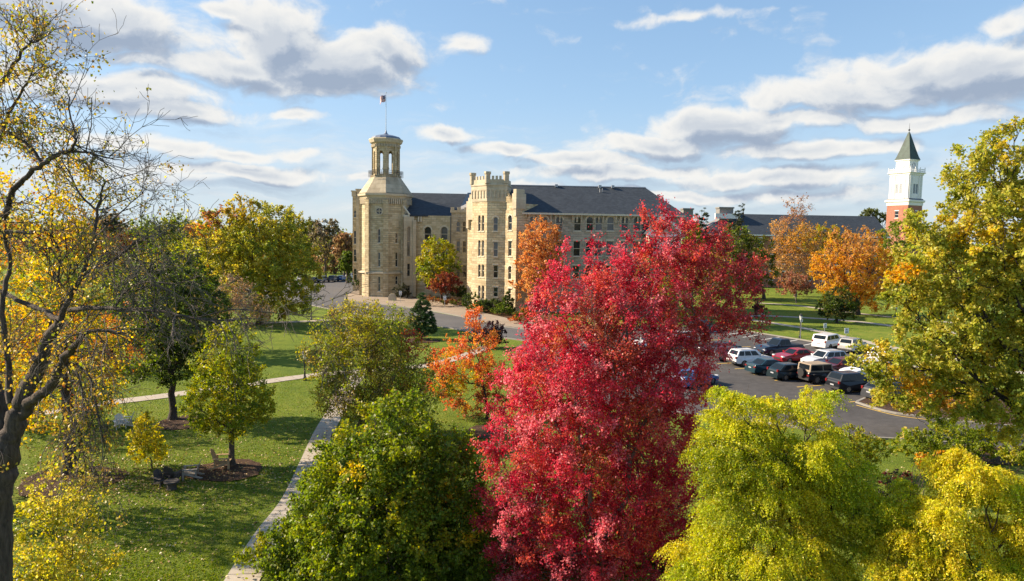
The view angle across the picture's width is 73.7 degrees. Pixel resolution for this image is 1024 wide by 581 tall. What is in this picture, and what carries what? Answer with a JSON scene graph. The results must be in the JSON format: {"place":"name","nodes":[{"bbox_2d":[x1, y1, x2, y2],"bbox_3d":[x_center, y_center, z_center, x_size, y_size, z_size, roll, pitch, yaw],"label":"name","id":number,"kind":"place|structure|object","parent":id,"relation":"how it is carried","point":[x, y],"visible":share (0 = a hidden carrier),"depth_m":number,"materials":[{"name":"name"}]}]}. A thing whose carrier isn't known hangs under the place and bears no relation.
{"place":"outdoors","nodes":[
{"label":"outdoors","id":0,"kind":"place"},
{"bbox_2d":[90,207,129,273],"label":"tree","id":1,"kind":"object","parent":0,"point":[115,221],"visible":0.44,"depth_m":149.22,"materials":[{"name":"green plant"}]},
{"bbox_2d":[237,280,553,340],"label":"driveway","id":2,"kind":"structure","parent":0,"point":[333,289],"depth_m":118.86,"materials":[{"name":"grey asphalt"}]},
{"bbox_2d":[346,291,542,327],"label":"pavement","id":3,"kind":"structure","parent":0,"point":[439,307],"depth_m":121.98,"materials":[{"name":"beige concrete"}]},
{"bbox_2d":[414,234,462,298],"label":"maple tree","id":4,"kind":"object","parent":3,"relation":"on","point":[424,262],"visible":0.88,"depth_m":128.05,"materials":[{"name":"green plant"}]},
{"bbox_2d":[426,271,462,304],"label":"ornamental maple","id":5,"kind":"object","parent":3,"relation":"on","point":[447,280],"visible":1,"depth_m":124.88,"materials":[{"name":"red plant"}]},
{"bbox_2d":[465,306,555,323],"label":"planted bed","id":6,"kind":"object","parent":3,"relation":"on","point":[512,315],"visible":0.21,"depth_m":110.03,"materials":[{"name":"green plant"}]},
{"bbox_2d":[461,292,480,307],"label":"clipped bush","id":7,"kind":"object","parent":6,"relation":"on","point":[466,296],"visible":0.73,"depth_m":118.56,"materials":[{"name":"green plant"}]},
{"bbox_2d":[491,302,513,314],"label":"clipped bush","id":8,"kind":"object","parent":6,"relation":"on","point":[500,308],"visible":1,"depth_m":110.46,"materials":[{"name":"green plant"}]},
{"bbox_2d":[507,214,565,313],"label":"maple tree","id":9,"kind":"object","parent":6,"relation":"on","point":[540,256],"visible":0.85,"depth_m":111.16,"materials":[{"name":"orange plant"}]},
{"bbox_2d":[0,233,1023,580],"bbox_3d":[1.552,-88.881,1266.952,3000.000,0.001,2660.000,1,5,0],"label":"ground","id":10,"kind":"structure","parent":0,"point":[280,359],"depth_m":42.94,"materials":[{"name":"green plant"}]},
{"bbox_2d":[0,194,40,384],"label":"maple tree","id":11,"kind":"object","parent":10,"relation":"on","point":[17,286],"visible":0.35,"depth_m":31.93,"materials":[{"name":"yellow plant"}]},
{"bbox_2d":[0,215,52,277],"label":"tree","id":12,"kind":"object","parent":10,"relation":"on","point":[19,250],"visible":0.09,"depth_m":168.73,"materials":[{"name":"yellow plant"}]},
{"bbox_2d":[0,298,60,423],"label":"maple tree","id":13,"kind":"object","parent":10,"relation":"on","point":[2,366],"visible":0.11,"depth_m":44.53,"materials":[{"name":"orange plant"}]},
{"bbox_2d":[0,246,126,328],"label":"maple tree","id":14,"kind":"object","parent":10,"relation":"on","point":[72,279],"visible":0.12,"depth_m":77.33,"materials":[{"name":"yellow plant"}]},
{"bbox_2d":[37,218,100,276],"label":"tree","id":15,"kind":"object","parent":10,"relation":"on","point":[68,244],"visible":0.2,"depth_m":177.77,"materials":[{"name":"yellow plant"}]},
{"bbox_2d":[13,458,130,580],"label":"young tree","id":16,"kind":"object","parent":10,"relation":"on","point":[65,566],"visible":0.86,"depth_m":20.03,"materials":[{"name":"yellow plant"}]},
{"bbox_2d":[18,466,127,497],"bbox_3d":[-22.716,9.783,34.968,4.984,0.001,4.650,1,5,0],"label":"mulch bed","id":17,"kind":"object","parent":10,"relation":"on","point":[55,484],"visible":0.5,"depth_m":35.00,"materials":[{"name":"brown soil"}]},
{"bbox_2d":[0,106,136,473],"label":"aspen tree","id":18,"kind":"object","parent":17,"relation":"on","point":[58,199],"visible":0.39,"depth_m":35.53,"materials":[{"name":"yellow plant"}]},
{"bbox_2d":[12,302,158,372],"bbox_3d":[-38.995,4.060,62.455,14.542,6.847,7.443,1,5,0],"label":"maple tree","id":19,"kind":"object","parent":10,"relation":"on","point":[110,348],"visible":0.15,"depth_m":62.01,"materials":[{"name":"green plant"}]},
{"bbox_2d":[73,377,115,425],"bbox_3d":[-27.635,7.324,44.868,2.915,3.315,3.145,1,5,0],"label":"leafy shrub","id":20,"kind":"object","parent":10,"relation":"on","point":[91,415],"visible":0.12,"depth_m":44.81,"materials":[{"name":"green plant"}]},
{"bbox_2d":[83,209,134,262],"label":"tree","id":21,"kind":"object","parent":10,"relation":"on","point":[117,234],"visible":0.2,"depth_m":189.43,"materials":[{"name":"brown plant"}]},
{"bbox_2d":[124,214,159,254],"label":"tree","id":22,"kind":"object","parent":10,"relation":"on","point":[143,228],"visible":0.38,"depth_m":233.24,"materials":[{"name":"green plant"}]},
{"bbox_2d":[125,410,171,468],"bbox_3d":[-19.835,8.073,37.037,2.217,3.284,2.008,1,5,0],"label":"young tree","id":23,"kind":"object","parent":10,"relation":"on","point":[152,447],"visible":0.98,"depth_m":36.83,"materials":[{"name":"yellow plant"}]},
{"bbox_2d":[100,243,215,354],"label":"shade tree","id":24,"kind":"object","parent":10,"relation":"on","point":[201,261],"visible":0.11,"depth_m":69.74,"materials":[{"name":"green plant"}]},
{"bbox_2d":[151,469,170,486],"bbox_3d":[-17.924,9.533,34.808,0.823,0.791,0.664,4,5,30],"label":"garden chair","id":25,"kind":"object","parent":10,"relation":"on","point":[158,476],"visible":0.94,"depth_m":34.82,"materials":[{"name":"grey wood"}]},
{"bbox_2d":[149,211,189,246],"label":"tree","id":26,"kind":"object","parent":10,"relation":"on","point":[170,231],"visible":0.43,"depth_m":213.36,"materials":[{"name":"green plant"}]},
{"bbox_2d":[163,478,179,490],"bbox_3d":[-17.091,9.766,34.281,0.760,0.440,0.760,1,5,0],"label":"log table","id":27,"kind":"object","parent":10,"relation":"on","point":[171,484],"visible":1,"depth_m":34.14,"materials":[{"name":"grey wood"}]},
{"bbox_2d":[161,466,184,484],"bbox_3d":[-17.543,9.411,35.183,0.830,0.988,1.029,1,5,5],"label":"garden chair","id":28,"kind":"object","parent":10,"relation":"on","point":[167,470],"visible":0.86,"depth_m":34.97,"materials":[{"name":"grey wood"}]},
{"bbox_2d":[153,415,212,429],"bbox_3d":[-21.992,8.898,46.128,3.838,0.001,3.644,1,5,0],"label":"mulch bed","id":29,"kind":"object","parent":10,"relation":"on","point":[166,423],"visible":0.45,"depth_m":45.75,"materials":[{"name":"brown soil"}]},
{"bbox_2d":[107,250,236,419],"bbox_3d":[-23.024,3.063,46.475,7.758,11.761,7.275,-2,5,-32],"label":"shade tree","id":30,"kind":"object","parent":29,"relation":"on","point":[171,367],"visible":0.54,"depth_m":45.62,"materials":[{"name":"green plant"}]},
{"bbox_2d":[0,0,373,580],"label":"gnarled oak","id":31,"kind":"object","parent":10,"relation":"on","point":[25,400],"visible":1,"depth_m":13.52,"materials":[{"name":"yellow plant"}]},
{"bbox_2d":[176,219,203,248],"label":"tree","id":32,"kind":"object","parent":10,"relation":"on","point":[182,241],"visible":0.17,"depth_m":202.97,"materials":[{"name":"green plant"}]},
{"bbox_2d":[185,459,261,480],"bbox_3d":[-15.590,9.733,37.144,4.099,0.001,3.558,1,5,0],"label":"mulch bed","id":33,"kind":"object","parent":10,"relation":"on","point":[247,469],"visible":0.74,"depth_m":36.88,"materials":[{"name":"brown soil"}]},
{"bbox_2d":[182,459,204,480],"bbox_3d":[-16.766,9.368,35.885,1.029,0.988,0.830,0,5,-15],"label":"garden chair","id":34,"kind":"object","parent":33,"relation":"on","point":[185,471],"visible":1,"depth_m":35.70,"materials":[{"name":"grey wood"}]},
{"bbox_2d":[207,448,232,469],"bbox_3d":[-15.986,9.186,37.389,1.183,1.137,0.954,0,5,-10],"label":"garden chair","id":35,"kind":"object","parent":33,"relation":"on","point":[222,462],"visible":1,"depth_m":37.14,"materials":[{"name":"beige wood"}]},
{"bbox_2d":[175,316,277,465],"bbox_3d":[-15.736,5.563,37.645,5.664,8.437,4.587,1,5,0],"label":"lawn tree","id":36,"kind":"object","parent":33,"relation":"on","point":[259,406],"visible":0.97,"depth_m":37.04,"materials":[{"name":"green plant"}]},
{"bbox_2d":[197,271,276,347],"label":"bare tree","id":37,"kind":"object","parent":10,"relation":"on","point":[234,299],"visible":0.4,"depth_m":74.29,"materials":[{"name":"brown plant"}]},
{"bbox_2d":[183,191,326,324],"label":"shade tree","id":38,"kind":"object","parent":10,"relation":"on","point":[276,266],"visible":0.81,"depth_m":92.67,"materials":[{"name":"green plant"}]},
{"bbox_2d":[39,346,490,414],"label":"footpath","id":39,"kind":"structure","parent":10,"relation":"on","point":[159,396],"depth_m":58.22,"materials":[{"name":"concrete"}]},
{"bbox_2d":[224,373,363,580],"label":"footpath","id":40,"kind":"structure","parent":10,"relation":"on","point":[322,427],"depth_m":33.73,"materials":[{"name":"concrete"}]},
{"bbox_2d":[289,216,317,270],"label":"tree","id":41,"kind":"object","parent":10,"relation":"on","point":[305,231],"visible":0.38,"depth_m":218.25,"materials":[{"name":"green plant"}]},
{"bbox_2d":[307,218,339,275],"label":"tree","id":42,"kind":"object","parent":10,"relation":"on","point":[327,233],"visible":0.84,"depth_m":188.58,"materials":[{"name":"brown plant"}]},
{"bbox_2d":[313,249,342,273],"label":"tree","id":43,"kind":"object","parent":10,"relation":"on","point":[332,266],"visible":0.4,"depth_m":214.61,"materials":[{"name":"brown plant"}]},
{"bbox_2d":[330,232,352,280],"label":"tree","id":44,"kind":"object","parent":10,"relation":"on","point":[339,239],"visible":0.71,"depth_m":183.41,"materials":[{"name":"brown plant"}]},
{"bbox_2d":[338,251,352,282],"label":"tree","id":45,"kind":"object","parent":10,"relation":"on","point":[346,266],"visible":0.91,"depth_m":174.98,"materials":[{"name":"green plant"}]},
{"bbox_2d":[294,293,439,434],"bbox_3d":[-9.155,4.764,43.855,9.219,9.240,6.543,1,5,0],"label":"scrub tree","id":46,"kind":"object","parent":10,"relation":"on","point":[373,352],"visible":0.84,"depth_m":43.03,"materials":[{"name":"green plant"}]},
{"bbox_2d":[232,387,512,580],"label":"maple tree","id":47,"kind":"object","parent":10,"relation":"on","point":[380,500],"visible":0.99,"depth_m":24.52,"materials":[{"name":"green plant"}]},
{"bbox_2d":[366,368,455,430],"bbox_3d":[-6.434,7.147,41.677,5.988,4.941,3.698,1,5,0],"label":"understory tree","id":48,"kind":"object","parent":10,"relation":"on","point":[426,389],"visible":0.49,"depth_m":41.53,"materials":[{"name":"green plant"}]},
{"bbox_2d":[406,338,439,342],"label":"mulch bed","id":49,"kind":"object","parent":10,"relation":"on","point":[426,340],"visible":0.61,"depth_m":83.36,"materials":[{"name":"brown soil"}]},
{"bbox_2d":[406,292,438,338],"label":"pine tree","id":50,"kind":"object","parent":49,"relation":"on","point":[423,317],"visible":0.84,"depth_m":84.11,"materials":[{"name":"green plant"}]},
{"bbox_2d":[418,295,460,305],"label":"flower shrub","id":51,"kind":"object","parent":10,"relation":"on","point":[444,302],"visible":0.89,"depth_m":122.33,"materials":[{"name":"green plant"}]},
{"bbox_2d":[423,301,516,420],"bbox_3d":[-3.056,4.925,48.170,7.060,8.370,4.023,1,5,0],"label":"maple","id":52,"kind":"object","parent":10,"relation":"on","point":[478,369],"visible":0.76,"depth_m":47.95,"materials":[{"name":"orange plant"}]},
{"bbox_2d":[467,299,492,311],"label":"clipped bush","id":53,"kind":"object","parent":10,"relation":"on","point":[477,304],"visible":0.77,"depth_m":113.44,"materials":[{"name":"green plant"}]},
{"bbox_2d":[467,320,508,346],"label":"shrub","id":54,"kind":"object","parent":10,"relation":"on","point":[489,328],"visible":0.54,"depth_m":78.39,"materials":[{"name":"purple plant"}]},
{"bbox_2d":[468,425,507,437],"bbox_3d":[-1.599,9.329,45.190,2.665,0.001,3.077,1,5,0],"label":"mulch bed","id":55,"kind":"object","parent":10,"relation":"on","point":[481,431],"visible":0.59,"depth_m":45.14,"materials":[{"name":"brown soil"}]},
{"bbox_2d":[0,219,1006,270],"bbox_3d":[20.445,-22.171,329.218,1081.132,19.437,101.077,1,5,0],"label":"distant woods","id":56,"kind":"object","parent":10,"relation":"on","point":[310,246],"visible":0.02,"depth_m":319.17,"materials":[{"name":"green plant"}]},
{"bbox_2d":[351,92,685,316],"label":"college hall","id":57,"kind":"structure","parent":10,"relation":"on","point":[397,222],"depth_m":120.41,"materials":[{"name":"stone"}]},
{"bbox_2d":[13,304,1023,580],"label":"fallen leaves","id":58,"kind":"object","parent":10,"relation":"on","point":[211,484],"visible":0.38,"depth_m":34.81,"materials":[{"name":"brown plant"}]},
{"bbox_2d":[507,307,536,322],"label":"flower shrub","id":59,"kind":"object","parent":10,"relation":"on","point":[515,318],"visible":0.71,"depth_m":100.24,"materials":[{"name":"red plant"}]},
{"bbox_2d":[497,525,584,580],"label":"leafy shrub","id":60,"kind":"object","parent":10,"relation":"on","point":[510,567],"visible":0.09,"depth_m":24.96,"materials":[{"name":"red plant"}]},
{"bbox_2d":[466,193,781,580],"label":"maple tree","id":61,"kind":"object","parent":10,"relation":"on","point":[576,365],"visible":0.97,"depth_m":23.25,"materials":[{"name":"red plant"}]},
{"bbox_2d":[611,537,694,580],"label":"leafy shrub","id":62,"kind":"object","parent":10,"relation":"on","point":[659,569],"visible":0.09,"depth_m":24.79,"materials":[{"name":"red plant"}]},
{"bbox_2d":[634,244,733,322],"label":"shade tree","id":63,"kind":"object","parent":10,"relation":"on","point":[697,291],"visible":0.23,"depth_m":103.54,"materials":[{"name":"red plant"}]},
{"bbox_2d":[681,225,706,292],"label":"shade tree","id":64,"kind":"object","parent":10,"relation":"on","point":[697,233],"visible":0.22,"depth_m":138.95,"materials":[{"name":"brown plant"}]},
{"bbox_2d":[690,207,709,254],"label":"spruce tree","id":65,"kind":"object","parent":10,"relation":"on","point":[706,214],"visible":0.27,"depth_m":150.79,"materials":[{"name":"green plant"}]},
{"bbox_2d":[729,203,744,290],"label":"spruce tree","id":66,"kind":"object","parent":10,"relation":"on","point":[738,223],"visible":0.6,"depth_m":160.67,"materials":[{"name":"green plant"}]},
{"bbox_2d":[703,220,780,298],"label":"shade tree","id":67,"kind":"object","parent":10,"relation":"on","point":[745,237],"visible":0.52,"depth_m":148.17,"materials":[{"name":"green plant"}]},
{"bbox_2d":[752,297,767,325],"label":"leafy shrub","id":68,"kind":"object","parent":10,"relation":"on","point":[755,307],"visible":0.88,"depth_m":100.27,"materials":[{"name":"green plant"}]},
{"bbox_2d":[516,326,1023,450],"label":"parking lot","id":69,"kind":"structure","parent":10,"relation":"on","point":[879,424],"depth_m":58.67,"materials":[{"name":"grey asphalt"}]},
{"bbox_2d":[680,368,718,388],"bbox_3d":[16.303,7.690,60.724,4.797,1.445,2.180,-3,6,-38],"label":"parked car","id":70,"kind":"object","parent":69,"relation":"on","point":[715,378],"visible":0.3,"depth_m":60.05,"materials":[{"name":"blue paint"}]},
{"bbox_2d":[727,347,773,366],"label":"parked suv","id":71,"kind":"object","parent":69,"relation":"on","point":[743,356],"visible":0.71,"depth_m":69.98,"materials":[{"name":"white paint"}]},
{"bbox_2d":[744,357,779,374],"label":"parked car","id":72,"kind":"object","parent":69,"relation":"on","point":[758,365],"visible":0.56,"depth_m":65.91,"materials":[{"name":"teal paint"}]},
{"bbox_2d":[754,337,804,355],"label":"pickup truck","id":73,"kind":"object","parent":69,"relation":"on","point":[775,345],"visible":0.73,"depth_m":76.98,"materials":[{"name":"blue paint"}]},
{"bbox_2d":[613,405,947,443],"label":"kerb","id":74,"kind":"structure","parent":69,"relation":"on","point":[893,438],"depth_m":46.72,"materials":[{"name":"concrete"}]},
{"bbox_2d":[766,362,797,380],"bbox_3d":[26.305,7.552,64.296,4.397,1.495,2.160,0,5,-18],"label":"parked car","id":75,"kind":"object","parent":69,"relation":"on","point":[785,371],"visible":0.66,"depth_m":63.35,"materials":[{"name":"green paint"}]},
{"bbox_2d":[772,347,814,361],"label":"parked car","id":76,"kind":"object","parent":69,"relation":"on","point":[793,354],"visible":0.69,"depth_m":72.61,"materials":[{"name":"red paint"}]},
{"bbox_2d":[796,361,838,383],"bbox_3d":[28.455,7.521,63.014,4.472,1.834,2.210,0,5,-18],"label":"off road car","id":77,"kind":"object","parent":69,"relation":"on","point":[816,372],"visible":0.73,"depth_m":62.08,"materials":[{"name":"beige paint"}]},
{"bbox_2d":[800,348,846,361],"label":"parked suv","id":78,"kind":"object","parent":69,"relation":"on","point":[822,355],"visible":0.44,"depth_m":70.29,"materials":[{"name":"paint"}]},
{"bbox_2d":[811,332,842,347],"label":"minivan","id":79,"kind":"object","parent":69,"relation":"on","point":[825,340],"visible":0.81,"depth_m":82.34,"materials":[{"name":"white paint"}]},
{"bbox_2d":[825,356,850,369],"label":"parked car","id":80,"kind":"object","parent":69,"relation":"on","point":[837,363],"visible":0.26,"depth_m":67.15,"materials":[{"name":"red paint"}]},
{"bbox_2d":[825,370,869,393],"bbox_3d":[29.789,7.895,59.543,4.697,1.694,2.240,0,5,-18],"label":"parked suv","id":81,"kind":"object","parent":69,"relation":"on","point":[847,381],"visible":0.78,"depth_m":58.58,"materials":[{"name":"black paint"}]},
{"bbox_2d":[837,336,868,353],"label":"parked suv","id":82,"kind":"object","parent":69,"relation":"on","point":[843,342],"visible":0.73,"depth_m":79.36,"materials":[{"name":"silver paint"}]},
{"bbox_2d":[860,380,909,397],"bbox_3d":[31.325,8.249,56.721,4.397,1.495,2.160,0,5,-18],"label":"parked car","id":83,"kind":"object","parent":69,"relation":"on","point":[865,389],"visible":0.27,"depth_m":56.20,"materials":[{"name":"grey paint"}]},
{"bbox_2d":[870,386,991,430],"bbox_3d":[28.769,8.085,46.718,8.083,3.462,3.369,1,5,0],"label":"island tree","id":84,"kind":"object","parent":69,"relation":"on","point":[915,401],"visible":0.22,"depth_m":46.45,"materials":[{"name":"green plant"}]},
{"bbox_2d":[855,396,1009,425],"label":"kerb","id":85,"kind":"structure","parent":69,"relation":"on","point":[876,408],"depth_m":52.02,"materials":[{"name":"concrete"}]},
{"bbox_2d":[859,387,1013,424],"bbox_3d":[35.792,9.134,54.855,13.846,0.001,11.465,-3,6,-44],"label":"island bed","id":86,"kind":"object","parent":69,"relation":"on","point":[867,401],"visible":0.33,"depth_m":53.33,"materials":[{"name":"green plant"}]},
{"bbox_2d":[680,207,890,288],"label":"hall","id":87,"kind":"structure","parent":10,"relation":"on","point":[758,224],"depth_m":190.26,"materials":[{"name":"red brick"}]},
{"bbox_2d":[651,383,921,580],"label":"honey locust tree","id":88,"kind":"object","parent":10,"relation":"on","point":[711,552],"visible":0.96,"depth_m":18.38,"materials":[{"name":"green plant"}]},
{"bbox_2d":[763,192,825,296],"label":"shade tree","id":89,"kind":"object","parent":10,"relation":"on","point":[798,255],"visible":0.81,"depth_m":156.55,"materials":[{"name":"orange plant"}]},
{"bbox_2d":[775,269,814,302],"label":"tree","id":90,"kind":"object","parent":10,"relation":"on","point":[795,287],"visible":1,"depth_m":141.70,"materials":[{"name":"orange plant"}]},
{"bbox_2d":[801,222,843,290],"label":"shade tree","id":91,"kind":"object","parent":10,"relation":"on","point":[825,235],"visible":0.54,"depth_m":170.54,"materials":[{"name":"brown plant"}]},
{"bbox_2d":[815,285,862,322],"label":"tree","id":92,"kind":"object","parent":10,"relation":"on","point":[838,309],"visible":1,"depth_m":107.81,"materials":[{"name":"green plant"}]},
{"bbox_2d":[745,315,955,333],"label":"footpath","id":93,"kind":"structure","parent":10,"relation":"on","point":[834,319],"depth_m":113.26,"materials":[{"name":"concrete"}]},
{"bbox_2d":[806,225,895,314],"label":"maple tree","id":94,"kind":"object","parent":10,"relation":"on","point":[859,261],"visible":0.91,"depth_m":119.74,"materials":[{"name":"orange plant"}]},
{"bbox_2d":[818,423,896,464],"bbox_3d":[18.777,8.790,37.845,4.915,3.110,2.467,1,5,0],"label":"leafy shrub","id":95,"kind":"object","parent":10,"relation":"on","point":[868,452],"visible":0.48,"depth_m":37.59,"materials":[{"name":"green plant"}]},
{"bbox_2d":[858,207,885,226],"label":"shade tree","id":96,"kind":"object","parent":10,"relation":"on","point":[869,211],"visible":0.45,"depth_m":232.50,"materials":[{"name":"green plant"}]},
{"bbox_2d":[752,320,1023,373],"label":"footpath","id":97,"kind":"structure","parent":10,"relation":"on","point":[866,341],"depth_m":99.05,"materials":[{"name":"concrete"}]},
{"bbox_2d":[858,469,919,544],"bbox_3d":[15.210,9.127,27.793,2.371,3.984,2.467,-3,6,-41],"label":"leafy shrub","id":98,"kind":"object","parent":10,"relation":"on","point":[888,477],"visible":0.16,"depth_m":27.54,"materials":[{"name":"green plant"}]},
{"bbox_2d":[873,220,916,290],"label":"shade tree","id":99,"kind":"object","parent":10,"relation":"on","point":[895,234],"visible":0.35,"depth_m":148.62,"materials":[{"name":"yellow plant"}]},
{"bbox_2d":[884,125,925,284],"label":"chapel steeple","id":100,"kind":"object","parent":10,"relation":"on","point":[906,183],"visible":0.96,"depth_m":210.60,"materials":[{"name":"white brick"}]},
{"bbox_2d":[911,450,946,493],"bbox_3d":[20.704,9.255,33.806,1.609,2.931,0.922,1,5,0],"label":"leafy shrub","id":101,"kind":"object","parent":10,"relation":"on","point":[921,454],"visible":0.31,"depth_m":33.75,"materials":[{"name":"yellow plant"}]},
{"bbox_2d":[842,115,1023,449],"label":"oak tree","id":102,"kind":"object","parent":10,"relation":"on","point":[985,334],"visible":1,"depth_m":34.47,"materials":[{"name":"green plant"}]},
{"bbox_2d":[846,444,1023,580],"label":"honey locust tree","id":103,"kind":"object","parent":10,"relation":"on","point":[932,556],"visible":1,"depth_m":17.09,"materials":[{"name":"yellow plant"}]},
{"bbox_2d":[889,417,1011,460],"bbox_3d":[26.278,8.884,40.730,7.394,2.756,3.726,1,5,0],"label":"leafy shrub","id":104,"kind":"object","parent":10,"relation":"on","point":[973,445],"visible":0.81,"depth_m":40.53,"materials":[{"name":"green plant"}]},
{"bbox_2d":[965,446,1023,464],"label":"mulch bed","id":105,"kind":"object","parent":10,"relation":"on","point":[999,460],"visible":0.17,"depth_m":40.99,"materials":[{"name":"brown soil"}]},
{"bbox_2d":[995,434,1023,475],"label":"leafy shrub","id":106,"kind":"object","parent":10,"relation":"on","point":[1017,459],"visible":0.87,"depth_m":37.72,"materials":[{"name":"green plant"}]},
{"bbox_2d":[0,0,1023,244],"label":"sky","id":107,"kind":"structure","parent":0,"point":[710,104],"materials":[{"name":"blue"}]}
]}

